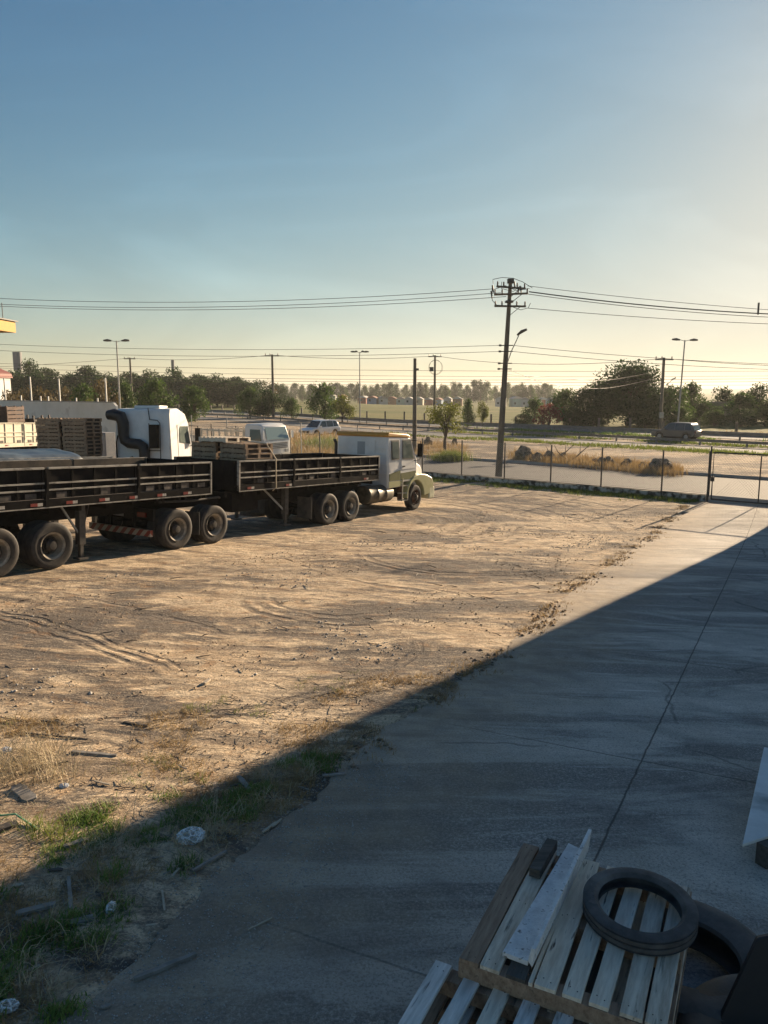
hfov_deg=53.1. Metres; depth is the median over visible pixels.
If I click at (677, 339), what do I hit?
street lamp
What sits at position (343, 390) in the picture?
tree
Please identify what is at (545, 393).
tree
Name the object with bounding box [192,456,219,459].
pallet
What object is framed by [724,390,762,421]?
tree
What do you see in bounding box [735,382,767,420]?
tree
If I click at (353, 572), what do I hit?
twig litter
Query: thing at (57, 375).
tree
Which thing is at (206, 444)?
pallet
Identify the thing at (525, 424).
highway barrier
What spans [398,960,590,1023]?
pallet
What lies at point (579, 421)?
tree
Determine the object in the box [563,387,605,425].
tree
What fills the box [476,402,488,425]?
tree
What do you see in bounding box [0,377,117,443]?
plaster wall
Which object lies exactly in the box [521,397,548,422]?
tree
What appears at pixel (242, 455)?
pallet
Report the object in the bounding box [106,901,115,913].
plastic wrapper
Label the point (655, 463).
boulder
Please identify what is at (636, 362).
overhead wire
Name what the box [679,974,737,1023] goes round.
tyre
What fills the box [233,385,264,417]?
tree
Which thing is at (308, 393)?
tree
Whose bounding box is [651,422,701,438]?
car
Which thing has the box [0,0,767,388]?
sky
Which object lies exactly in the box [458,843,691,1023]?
pallet
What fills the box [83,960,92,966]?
wood scrap
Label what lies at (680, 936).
tyre
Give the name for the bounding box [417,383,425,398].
tree
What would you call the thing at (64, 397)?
bush
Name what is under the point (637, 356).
overhead wire
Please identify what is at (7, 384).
white building
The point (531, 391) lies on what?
tree
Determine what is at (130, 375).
distribution pole
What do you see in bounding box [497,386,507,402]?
tree
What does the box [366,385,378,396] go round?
tree
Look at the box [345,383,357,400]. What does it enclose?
tree
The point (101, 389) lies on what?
bush
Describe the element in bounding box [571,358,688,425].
tree
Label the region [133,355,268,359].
overhead wire
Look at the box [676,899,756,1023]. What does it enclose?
tyre
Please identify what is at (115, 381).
tree
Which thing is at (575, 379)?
overhead wire
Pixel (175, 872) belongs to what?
wood scrap
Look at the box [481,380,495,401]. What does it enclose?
tree
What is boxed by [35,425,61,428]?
pallet
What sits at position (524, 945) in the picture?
plank
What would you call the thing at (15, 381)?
tree
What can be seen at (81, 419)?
pallet
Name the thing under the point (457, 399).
house
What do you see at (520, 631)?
dry grass
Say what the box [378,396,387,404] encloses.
house
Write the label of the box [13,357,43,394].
tree
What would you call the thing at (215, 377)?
tree
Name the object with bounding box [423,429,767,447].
median grass
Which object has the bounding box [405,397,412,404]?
house
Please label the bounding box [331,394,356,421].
tree
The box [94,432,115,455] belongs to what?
metal cabinet
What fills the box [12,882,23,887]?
wood scrap
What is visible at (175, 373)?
tree
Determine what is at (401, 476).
tractor truck
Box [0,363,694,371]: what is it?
overhead wire
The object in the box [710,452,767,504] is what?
gate
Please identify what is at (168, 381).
tree
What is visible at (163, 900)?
wood scrap
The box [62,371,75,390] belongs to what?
tree
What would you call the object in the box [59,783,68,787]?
plastic wrapper
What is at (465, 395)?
tree
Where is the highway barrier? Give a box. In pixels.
[177,408,767,437]
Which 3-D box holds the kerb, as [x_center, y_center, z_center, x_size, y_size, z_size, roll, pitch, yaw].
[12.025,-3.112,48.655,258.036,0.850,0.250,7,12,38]
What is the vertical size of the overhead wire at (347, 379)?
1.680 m
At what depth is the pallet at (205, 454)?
22.90 m
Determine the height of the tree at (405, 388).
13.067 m
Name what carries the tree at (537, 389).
on the ground at (72, 652)
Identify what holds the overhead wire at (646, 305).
attached to the utility pole at (506, 345)
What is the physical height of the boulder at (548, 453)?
1.052 m
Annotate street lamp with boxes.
[103,339,129,408]
[351,350,368,422]
[672,338,697,421]
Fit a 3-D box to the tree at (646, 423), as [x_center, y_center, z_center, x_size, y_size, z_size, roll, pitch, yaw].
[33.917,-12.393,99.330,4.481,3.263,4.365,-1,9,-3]
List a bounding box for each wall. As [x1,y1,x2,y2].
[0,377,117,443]
[422,471,705,500]
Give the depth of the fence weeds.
36.60 m
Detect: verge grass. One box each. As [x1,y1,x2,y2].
[288,426,378,452]
[295,433,337,450]
[382,431,767,455]
[414,438,472,459]
[427,419,763,432]
[427,448,480,461]
[503,446,691,476]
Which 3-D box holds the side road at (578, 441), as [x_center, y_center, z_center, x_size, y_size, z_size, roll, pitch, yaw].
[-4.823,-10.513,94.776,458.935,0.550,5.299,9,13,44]
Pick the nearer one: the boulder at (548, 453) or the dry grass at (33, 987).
the dry grass at (33, 987)
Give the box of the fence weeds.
[433,477,698,503]
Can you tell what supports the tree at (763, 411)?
on the ground at (72, 652)
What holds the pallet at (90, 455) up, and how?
on the flatbed trailer
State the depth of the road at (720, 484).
42.73 m
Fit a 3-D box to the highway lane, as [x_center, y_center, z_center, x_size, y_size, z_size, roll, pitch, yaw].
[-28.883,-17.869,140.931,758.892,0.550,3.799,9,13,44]
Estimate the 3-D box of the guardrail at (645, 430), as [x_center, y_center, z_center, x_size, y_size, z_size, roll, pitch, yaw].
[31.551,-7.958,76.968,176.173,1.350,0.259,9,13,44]
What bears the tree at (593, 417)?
on the ground at (72, 652)
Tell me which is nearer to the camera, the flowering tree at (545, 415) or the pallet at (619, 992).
the pallet at (619, 992)
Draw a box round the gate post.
[706,451,710,500]
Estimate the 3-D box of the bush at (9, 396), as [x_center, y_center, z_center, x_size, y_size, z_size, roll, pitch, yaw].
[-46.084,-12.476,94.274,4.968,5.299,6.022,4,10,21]
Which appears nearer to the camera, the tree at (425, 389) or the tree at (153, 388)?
the tree at (153, 388)
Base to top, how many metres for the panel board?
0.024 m
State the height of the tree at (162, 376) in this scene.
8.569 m
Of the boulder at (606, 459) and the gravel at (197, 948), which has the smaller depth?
the gravel at (197, 948)
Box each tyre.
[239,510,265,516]
[582,867,698,956]
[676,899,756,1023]
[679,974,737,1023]
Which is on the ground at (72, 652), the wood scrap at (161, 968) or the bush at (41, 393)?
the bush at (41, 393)
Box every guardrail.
[182,412,767,447]
[211,410,767,439]
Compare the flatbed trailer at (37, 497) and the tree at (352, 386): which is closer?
the flatbed trailer at (37, 497)
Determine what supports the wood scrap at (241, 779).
on the ground at (72, 652)
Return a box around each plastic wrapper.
[0,747,11,752]
[0,998,19,1013]
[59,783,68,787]
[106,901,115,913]
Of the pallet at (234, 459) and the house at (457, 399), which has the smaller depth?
the pallet at (234, 459)
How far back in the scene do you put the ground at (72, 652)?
12.12 m
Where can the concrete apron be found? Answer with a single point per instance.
(623, 713)
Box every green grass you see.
[0,748,345,1023]
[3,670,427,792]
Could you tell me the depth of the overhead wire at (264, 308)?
44.34 m
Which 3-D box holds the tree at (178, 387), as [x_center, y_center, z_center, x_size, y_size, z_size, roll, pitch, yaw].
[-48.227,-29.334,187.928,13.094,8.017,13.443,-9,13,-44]
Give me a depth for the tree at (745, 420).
101.08 m
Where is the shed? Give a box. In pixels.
[665,401,752,421]
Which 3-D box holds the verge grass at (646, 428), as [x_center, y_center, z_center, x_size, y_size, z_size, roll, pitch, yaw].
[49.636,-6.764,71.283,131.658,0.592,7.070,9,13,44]
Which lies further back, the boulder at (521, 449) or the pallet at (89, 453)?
the boulder at (521, 449)
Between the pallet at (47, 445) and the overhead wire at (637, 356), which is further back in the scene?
the overhead wire at (637, 356)
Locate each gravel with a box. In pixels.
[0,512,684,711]
[0,672,470,800]
[63,762,409,1023]
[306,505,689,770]
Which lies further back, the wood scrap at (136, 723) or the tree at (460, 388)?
the tree at (460, 388)
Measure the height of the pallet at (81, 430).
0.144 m
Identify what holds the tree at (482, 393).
on the ground at (72, 652)
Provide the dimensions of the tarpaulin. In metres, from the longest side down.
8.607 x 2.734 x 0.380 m
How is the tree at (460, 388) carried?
on the ground at (72, 652)
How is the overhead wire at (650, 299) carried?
attached to the utility pole at (506, 345)
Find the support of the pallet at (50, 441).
on the pallet at (47, 445)
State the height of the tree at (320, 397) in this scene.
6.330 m
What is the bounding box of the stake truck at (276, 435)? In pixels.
[201,423,293,453]
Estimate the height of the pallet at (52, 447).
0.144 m
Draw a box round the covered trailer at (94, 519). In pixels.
[10,456,112,522]
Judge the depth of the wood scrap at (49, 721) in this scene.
8.44 m
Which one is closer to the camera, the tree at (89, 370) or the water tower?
the tree at (89, 370)
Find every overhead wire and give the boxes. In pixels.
[0,289,487,301]
[0,344,498,349]
[0,350,498,355]
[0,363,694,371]
[1,292,500,307]
[1,296,505,309]
[1,358,126,366]
[1,373,701,379]
[4,376,767,382]
[6,368,711,376]
[31,380,683,385]
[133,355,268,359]
[276,355,427,358]
[439,356,654,363]
[507,378,655,388]
[508,371,657,380]
[512,345,760,363]
[512,351,767,369]
[529,291,767,313]
[529,294,761,316]
[529,308,765,323]
[531,286,767,309]
[666,358,767,365]
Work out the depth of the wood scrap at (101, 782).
7.08 m
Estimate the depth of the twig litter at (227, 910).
5.20 m
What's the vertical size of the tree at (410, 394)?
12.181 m
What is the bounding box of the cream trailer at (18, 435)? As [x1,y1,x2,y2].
[0,423,46,448]
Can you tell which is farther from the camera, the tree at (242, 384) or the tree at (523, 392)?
the tree at (523, 392)
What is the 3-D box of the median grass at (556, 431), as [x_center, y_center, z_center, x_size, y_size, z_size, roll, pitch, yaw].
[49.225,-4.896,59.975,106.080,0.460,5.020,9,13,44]
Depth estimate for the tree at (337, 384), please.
541.66 m
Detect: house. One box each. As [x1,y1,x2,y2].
[358,396,367,403]
[367,396,377,403]
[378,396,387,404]
[388,397,396,404]
[396,397,404,404]
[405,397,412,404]
[417,397,423,404]
[424,398,432,404]
[436,398,443,405]
[443,397,451,405]
[453,397,462,405]
[495,397,500,406]
[508,397,521,406]
[520,397,528,406]
[539,397,546,406]
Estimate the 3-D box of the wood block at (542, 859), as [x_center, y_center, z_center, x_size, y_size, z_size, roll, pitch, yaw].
[1.017,2.203,4.893,0.070,0.060,0.364,5,10,29]
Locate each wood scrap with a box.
[0,820,18,833]
[11,783,36,801]
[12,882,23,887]
[15,901,55,916]
[23,732,87,739]
[41,719,59,722]
[47,867,62,871]
[63,837,86,847]
[67,876,72,909]
[70,914,93,926]
[71,750,116,756]
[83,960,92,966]
[94,780,110,784]
[123,721,147,726]
[133,951,196,981]
[161,890,165,910]
[171,868,179,876]
[192,850,226,872]
[236,775,250,789]
[248,917,271,930]
[262,821,275,832]
[271,818,281,827]
[322,772,345,776]
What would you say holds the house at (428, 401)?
on the ground at (72, 652)
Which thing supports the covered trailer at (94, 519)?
on the ground at (72, 652)
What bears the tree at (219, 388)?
on the ground at (72, 652)
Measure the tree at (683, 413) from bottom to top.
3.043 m
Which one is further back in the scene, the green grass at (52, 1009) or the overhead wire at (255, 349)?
the overhead wire at (255, 349)
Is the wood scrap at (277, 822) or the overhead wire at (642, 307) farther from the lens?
the overhead wire at (642, 307)
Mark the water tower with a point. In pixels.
(17, 357)
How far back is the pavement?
33.31 m
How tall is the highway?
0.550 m
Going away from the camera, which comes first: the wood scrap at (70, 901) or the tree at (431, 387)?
the wood scrap at (70, 901)
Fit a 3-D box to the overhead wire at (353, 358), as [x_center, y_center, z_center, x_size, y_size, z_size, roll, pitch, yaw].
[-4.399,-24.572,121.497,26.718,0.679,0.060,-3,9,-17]
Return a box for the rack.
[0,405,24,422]
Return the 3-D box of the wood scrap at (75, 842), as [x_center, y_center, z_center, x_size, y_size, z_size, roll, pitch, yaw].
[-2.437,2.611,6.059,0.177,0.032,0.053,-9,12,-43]
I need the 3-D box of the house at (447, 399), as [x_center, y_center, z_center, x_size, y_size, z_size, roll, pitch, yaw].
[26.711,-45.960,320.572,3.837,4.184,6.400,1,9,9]
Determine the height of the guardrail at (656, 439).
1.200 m
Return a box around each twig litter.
[0,745,342,1016]
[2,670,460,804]
[5,512,677,683]
[93,759,405,1022]
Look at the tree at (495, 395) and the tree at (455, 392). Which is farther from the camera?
the tree at (495, 395)
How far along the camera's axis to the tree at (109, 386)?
182.32 m
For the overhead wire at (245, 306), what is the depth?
44.57 m
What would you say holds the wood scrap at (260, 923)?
on the concrete apron
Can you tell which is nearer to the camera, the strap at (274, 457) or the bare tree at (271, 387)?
the strap at (274, 457)
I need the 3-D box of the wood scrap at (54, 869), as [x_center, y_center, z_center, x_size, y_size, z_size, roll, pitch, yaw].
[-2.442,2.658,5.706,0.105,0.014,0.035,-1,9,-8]
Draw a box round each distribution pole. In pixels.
[124,357,134,406]
[265,353,277,416]
[428,354,442,410]
[655,356,676,428]
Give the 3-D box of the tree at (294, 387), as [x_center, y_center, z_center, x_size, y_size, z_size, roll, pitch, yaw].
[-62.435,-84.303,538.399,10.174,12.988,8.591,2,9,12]
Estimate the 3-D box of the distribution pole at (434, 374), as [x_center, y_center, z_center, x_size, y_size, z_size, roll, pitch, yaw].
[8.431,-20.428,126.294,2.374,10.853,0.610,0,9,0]
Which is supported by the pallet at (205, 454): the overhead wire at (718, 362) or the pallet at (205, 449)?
the pallet at (205, 449)
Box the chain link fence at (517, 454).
[188,415,712,496]
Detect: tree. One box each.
[8,369,43,398]
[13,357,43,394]
[13,373,57,400]
[39,373,73,396]
[40,367,59,380]
[49,375,97,398]
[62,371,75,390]
[68,381,98,401]
[74,365,102,385]
[78,375,117,401]
[100,372,113,381]
[104,376,136,402]
[108,381,138,407]
[114,377,163,405]
[119,371,143,405]
[134,376,178,407]
[139,368,158,380]
[148,378,186,406]
[155,374,172,405]
[164,366,190,406]
[167,376,217,405]
[180,378,234,406]
[180,383,212,421]
[191,373,206,386]
[202,377,248,406]
[204,372,226,405]
[221,381,265,406]
[228,376,248,405]
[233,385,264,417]
[252,386,286,416]
[253,379,275,399]
[261,380,278,405]
[266,383,290,402]
[278,397,301,417]
[282,385,292,397]
[289,383,299,399]
[298,385,307,401]
[302,385,315,399]
[303,382,339,419]
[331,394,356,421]
[332,382,341,394]
[336,385,348,396]
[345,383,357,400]
[351,382,363,402]
[360,384,368,395]
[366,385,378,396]
[374,383,380,396]
[379,383,391,395]
[384,382,397,397]
[390,382,403,397]
[401,384,409,397]
[405,384,412,397]
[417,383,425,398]
[421,383,428,397]
[424,400,466,449]
[428,385,437,397]
[436,383,443,398]
[440,384,452,398]
[449,381,461,399]
[457,383,463,399]
[462,384,471,401]
[462,398,475,427]
[468,380,479,402]
[471,380,489,401]
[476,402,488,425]
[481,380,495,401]
[488,386,498,400]
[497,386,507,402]
[506,383,513,401]
[509,386,520,397]
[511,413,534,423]
[515,383,528,397]
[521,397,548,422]
[528,384,537,398]
[531,384,542,397]
[531,403,563,424]
[537,383,552,398]
[547,387,576,424]
[550,386,557,395]
[559,406,589,425]
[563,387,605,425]
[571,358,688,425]
[583,405,609,426]
[601,381,619,422]
[627,405,662,427]
[662,406,695,424]
[663,386,696,421]
[682,380,706,416]
[689,399,727,422]
[696,409,732,426]
[707,386,737,403]
[718,408,759,426]
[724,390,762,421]
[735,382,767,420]
[749,406,767,425]
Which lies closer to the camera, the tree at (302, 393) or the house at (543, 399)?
the house at (543, 399)
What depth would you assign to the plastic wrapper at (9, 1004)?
4.37 m
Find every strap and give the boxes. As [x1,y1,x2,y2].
[0,813,37,829]
[241,440,276,490]
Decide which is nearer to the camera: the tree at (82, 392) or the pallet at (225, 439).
the pallet at (225, 439)
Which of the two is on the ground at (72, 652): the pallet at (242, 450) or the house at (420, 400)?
the house at (420, 400)
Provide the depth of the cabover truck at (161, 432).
31.15 m
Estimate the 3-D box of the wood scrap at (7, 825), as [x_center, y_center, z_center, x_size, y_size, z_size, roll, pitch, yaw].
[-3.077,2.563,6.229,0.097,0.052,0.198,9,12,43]
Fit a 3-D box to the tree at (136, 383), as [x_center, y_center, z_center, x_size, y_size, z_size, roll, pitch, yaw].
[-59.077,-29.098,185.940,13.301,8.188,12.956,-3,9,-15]
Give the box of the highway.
[206,415,767,445]
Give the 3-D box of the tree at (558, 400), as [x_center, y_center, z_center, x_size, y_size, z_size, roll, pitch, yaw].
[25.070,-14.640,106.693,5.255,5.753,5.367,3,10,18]
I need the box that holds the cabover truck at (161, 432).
[105,405,200,458]
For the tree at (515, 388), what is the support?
on the ground at (72, 652)
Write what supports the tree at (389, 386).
on the ground at (72, 652)
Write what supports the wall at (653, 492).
on the ground at (72, 652)
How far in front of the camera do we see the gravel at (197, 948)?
5.40 m
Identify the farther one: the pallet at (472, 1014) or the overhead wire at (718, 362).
the overhead wire at (718, 362)
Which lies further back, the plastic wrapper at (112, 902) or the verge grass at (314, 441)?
the verge grass at (314, 441)
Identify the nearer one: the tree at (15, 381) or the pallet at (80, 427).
the pallet at (80, 427)
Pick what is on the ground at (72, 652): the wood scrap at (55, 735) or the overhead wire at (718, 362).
the wood scrap at (55, 735)
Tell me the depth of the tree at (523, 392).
423.33 m
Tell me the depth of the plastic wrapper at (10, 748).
7.67 m
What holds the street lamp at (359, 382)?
on the ground at (72, 652)
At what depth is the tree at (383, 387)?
545.95 m
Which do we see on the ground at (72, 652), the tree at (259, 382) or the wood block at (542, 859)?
the tree at (259, 382)
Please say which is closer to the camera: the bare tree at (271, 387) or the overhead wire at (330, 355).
the overhead wire at (330, 355)
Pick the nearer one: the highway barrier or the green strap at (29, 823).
the green strap at (29, 823)
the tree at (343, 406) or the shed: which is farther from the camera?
the shed
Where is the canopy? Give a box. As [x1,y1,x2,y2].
[0,303,17,332]
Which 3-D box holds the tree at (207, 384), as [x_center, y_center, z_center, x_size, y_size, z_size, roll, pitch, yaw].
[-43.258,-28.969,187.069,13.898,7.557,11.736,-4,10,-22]
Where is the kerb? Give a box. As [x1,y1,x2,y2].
[191,435,767,479]
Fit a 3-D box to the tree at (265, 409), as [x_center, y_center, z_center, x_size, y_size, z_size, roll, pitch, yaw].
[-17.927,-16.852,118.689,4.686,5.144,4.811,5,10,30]
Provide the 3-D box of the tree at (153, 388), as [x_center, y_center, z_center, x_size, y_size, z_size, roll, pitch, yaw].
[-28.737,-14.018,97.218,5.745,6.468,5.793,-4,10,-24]
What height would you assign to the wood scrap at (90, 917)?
0.026 m
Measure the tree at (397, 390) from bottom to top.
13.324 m
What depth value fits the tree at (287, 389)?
467.96 m
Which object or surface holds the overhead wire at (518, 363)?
attached to the distribution pole at (434, 374)
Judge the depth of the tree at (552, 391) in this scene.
500.90 m
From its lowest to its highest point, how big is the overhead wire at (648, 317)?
0.786 m
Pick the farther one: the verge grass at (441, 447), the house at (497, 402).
the house at (497, 402)
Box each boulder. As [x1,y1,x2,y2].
[423,437,431,444]
[515,445,532,459]
[531,452,542,460]
[542,450,555,459]
[597,456,615,465]
[622,458,631,466]
[649,458,672,470]
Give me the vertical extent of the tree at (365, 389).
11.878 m
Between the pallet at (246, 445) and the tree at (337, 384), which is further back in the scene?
the tree at (337, 384)
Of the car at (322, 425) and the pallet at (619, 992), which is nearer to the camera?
the pallet at (619, 992)
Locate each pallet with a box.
[35,421,60,424]
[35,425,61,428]
[36,429,61,432]
[36,436,62,439]
[37,418,61,421]
[37,433,62,436]
[37,440,62,443]
[37,443,62,447]
[38,447,62,449]
[61,422,100,424]
[62,418,101,421]
[62,425,101,428]
[62,429,101,432]
[62,436,101,440]
[63,433,102,436]
[63,440,101,443]
[63,444,102,447]
[63,447,102,451]
[69,451,101,455]
[79,454,101,456]
[191,441,232,446]
[192,446,219,451]
[192,451,219,456]
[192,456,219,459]
[199,436,250,442]
[220,442,272,448]
[220,448,272,453]
[220,452,271,458]
[220,457,272,460]
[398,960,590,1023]
[434,997,512,1023]
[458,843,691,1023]
[475,875,687,1023]
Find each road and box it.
[190,436,767,499]
[197,417,767,453]
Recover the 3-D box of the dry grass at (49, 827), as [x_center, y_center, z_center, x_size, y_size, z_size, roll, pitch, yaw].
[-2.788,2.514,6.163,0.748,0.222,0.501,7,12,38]
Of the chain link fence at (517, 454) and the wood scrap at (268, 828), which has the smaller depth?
the wood scrap at (268, 828)
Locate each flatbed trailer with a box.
[0,457,211,576]
[89,453,379,548]
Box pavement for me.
[564,483,767,506]
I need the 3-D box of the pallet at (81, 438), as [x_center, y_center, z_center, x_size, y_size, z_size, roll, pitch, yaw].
[-12.102,-2.954,30.797,1.000,0.144,1.200,2,7,10]
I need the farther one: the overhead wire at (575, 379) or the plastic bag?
the overhead wire at (575, 379)
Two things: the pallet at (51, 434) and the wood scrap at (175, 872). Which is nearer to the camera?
the wood scrap at (175, 872)
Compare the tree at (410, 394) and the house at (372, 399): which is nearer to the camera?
the house at (372, 399)
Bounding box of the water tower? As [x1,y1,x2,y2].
[12,352,22,373]
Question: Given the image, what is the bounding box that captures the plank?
[502,829,591,966]
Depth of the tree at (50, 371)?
201.17 m
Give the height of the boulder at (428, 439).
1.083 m
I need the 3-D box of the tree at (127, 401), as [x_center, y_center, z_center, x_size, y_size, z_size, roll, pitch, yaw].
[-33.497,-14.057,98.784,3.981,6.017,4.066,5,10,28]
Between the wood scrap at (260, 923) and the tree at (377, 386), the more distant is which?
the tree at (377, 386)
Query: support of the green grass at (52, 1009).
on the ground at (72, 652)
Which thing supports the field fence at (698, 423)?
on the ground at (72, 652)
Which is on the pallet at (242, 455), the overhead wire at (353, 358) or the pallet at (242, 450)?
the pallet at (242, 450)
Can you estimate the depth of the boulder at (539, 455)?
51.93 m
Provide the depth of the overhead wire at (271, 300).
43.51 m
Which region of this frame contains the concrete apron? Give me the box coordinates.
[59,501,767,1023]
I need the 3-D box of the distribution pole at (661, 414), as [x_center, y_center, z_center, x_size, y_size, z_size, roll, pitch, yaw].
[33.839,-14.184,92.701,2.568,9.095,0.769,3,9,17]
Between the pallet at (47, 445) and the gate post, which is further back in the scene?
the gate post
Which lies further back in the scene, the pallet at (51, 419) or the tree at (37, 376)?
the tree at (37, 376)
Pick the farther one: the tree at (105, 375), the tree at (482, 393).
the tree at (482, 393)
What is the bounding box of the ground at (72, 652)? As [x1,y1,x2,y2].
[0,392,767,1023]
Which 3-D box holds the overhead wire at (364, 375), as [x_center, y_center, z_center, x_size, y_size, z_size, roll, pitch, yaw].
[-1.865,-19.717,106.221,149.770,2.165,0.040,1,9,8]
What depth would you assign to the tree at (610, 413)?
111.32 m
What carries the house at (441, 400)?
on the ground at (72, 652)
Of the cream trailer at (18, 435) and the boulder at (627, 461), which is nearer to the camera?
the cream trailer at (18, 435)
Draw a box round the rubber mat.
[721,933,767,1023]
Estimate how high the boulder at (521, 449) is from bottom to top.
1.420 m
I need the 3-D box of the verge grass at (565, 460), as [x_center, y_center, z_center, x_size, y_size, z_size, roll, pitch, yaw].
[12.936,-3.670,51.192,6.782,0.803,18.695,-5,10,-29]
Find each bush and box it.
[0,389,24,399]
[18,385,58,400]
[51,385,74,400]
[89,378,122,408]
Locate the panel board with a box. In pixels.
[742,747,767,846]
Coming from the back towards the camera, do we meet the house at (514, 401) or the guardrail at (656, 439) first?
the house at (514, 401)
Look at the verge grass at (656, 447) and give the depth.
65.26 m
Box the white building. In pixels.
[0,369,12,399]
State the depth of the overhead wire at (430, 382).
96.54 m
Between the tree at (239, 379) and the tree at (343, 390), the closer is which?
the tree at (239, 379)
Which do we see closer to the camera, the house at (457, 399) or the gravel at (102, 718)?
the gravel at (102, 718)
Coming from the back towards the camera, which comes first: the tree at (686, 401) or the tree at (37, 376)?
the tree at (37, 376)
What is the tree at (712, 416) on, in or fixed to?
on the ground at (72, 652)
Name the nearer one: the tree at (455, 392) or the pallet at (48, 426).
the pallet at (48, 426)
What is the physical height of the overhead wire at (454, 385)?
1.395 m
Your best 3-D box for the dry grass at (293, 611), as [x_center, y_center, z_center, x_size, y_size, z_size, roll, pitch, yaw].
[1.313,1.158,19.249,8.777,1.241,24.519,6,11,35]
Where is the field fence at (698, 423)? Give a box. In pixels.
[178,404,737,431]
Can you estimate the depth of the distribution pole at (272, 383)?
118.12 m
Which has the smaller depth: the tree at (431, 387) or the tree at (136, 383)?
the tree at (136, 383)
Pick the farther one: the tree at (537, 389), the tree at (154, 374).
the tree at (537, 389)
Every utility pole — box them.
[412,358,418,451]
[490,277,531,476]
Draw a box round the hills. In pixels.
[289,388,767,392]
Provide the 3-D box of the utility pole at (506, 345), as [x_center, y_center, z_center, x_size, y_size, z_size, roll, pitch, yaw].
[6.793,-7.013,41.583,2.212,11.022,1.320,0,9,0]
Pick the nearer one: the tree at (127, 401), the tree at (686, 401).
the tree at (127, 401)
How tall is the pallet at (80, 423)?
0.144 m
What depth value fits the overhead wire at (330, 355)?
44.16 m
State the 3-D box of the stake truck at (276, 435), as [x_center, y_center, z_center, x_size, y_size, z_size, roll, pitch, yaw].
[-8.346,-4.040,46.446,5.500,2.680,2.660,6,11,34]
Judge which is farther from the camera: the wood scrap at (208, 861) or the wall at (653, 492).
the wall at (653, 492)
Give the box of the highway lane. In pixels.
[181,411,767,439]
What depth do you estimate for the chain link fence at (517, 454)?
38.07 m
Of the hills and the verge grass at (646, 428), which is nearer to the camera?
the verge grass at (646, 428)
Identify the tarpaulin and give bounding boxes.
[0,448,81,460]
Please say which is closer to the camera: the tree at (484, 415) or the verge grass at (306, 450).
the verge grass at (306, 450)
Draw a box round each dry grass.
[0,520,657,709]
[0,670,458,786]
[0,740,363,1023]
[5,803,76,845]
[297,505,690,772]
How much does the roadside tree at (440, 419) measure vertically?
4.415 m
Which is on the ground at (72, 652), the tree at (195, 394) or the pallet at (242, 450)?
the tree at (195, 394)
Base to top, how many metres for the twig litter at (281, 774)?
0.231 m
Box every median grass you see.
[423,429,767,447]
[474,426,767,441]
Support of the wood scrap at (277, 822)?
on the ground at (72, 652)
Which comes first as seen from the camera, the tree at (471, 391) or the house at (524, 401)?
the house at (524, 401)
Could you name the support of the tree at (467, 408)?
on the ground at (72, 652)
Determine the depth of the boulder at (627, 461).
48.20 m
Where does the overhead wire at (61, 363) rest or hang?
attached to the distribution pole at (130, 375)
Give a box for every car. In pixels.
[299,419,340,435]
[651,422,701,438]
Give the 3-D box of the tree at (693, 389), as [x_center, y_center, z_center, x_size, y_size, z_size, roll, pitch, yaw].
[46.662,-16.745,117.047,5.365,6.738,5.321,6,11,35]
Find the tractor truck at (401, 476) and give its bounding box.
[251,431,433,524]
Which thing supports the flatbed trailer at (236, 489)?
on the ground at (72, 652)
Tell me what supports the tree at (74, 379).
on the ground at (72, 652)
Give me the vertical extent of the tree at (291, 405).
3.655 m
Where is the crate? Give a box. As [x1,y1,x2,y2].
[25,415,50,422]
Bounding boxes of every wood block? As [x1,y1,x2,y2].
[529,838,556,878]
[755,839,767,869]
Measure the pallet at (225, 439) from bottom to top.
0.144 m
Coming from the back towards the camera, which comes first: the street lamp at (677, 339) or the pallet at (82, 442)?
the street lamp at (677, 339)
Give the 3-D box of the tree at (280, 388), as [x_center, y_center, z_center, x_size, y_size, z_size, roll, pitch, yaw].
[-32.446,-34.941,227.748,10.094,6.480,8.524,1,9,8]
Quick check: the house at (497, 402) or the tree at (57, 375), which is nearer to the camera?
the tree at (57, 375)
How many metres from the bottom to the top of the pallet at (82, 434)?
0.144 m

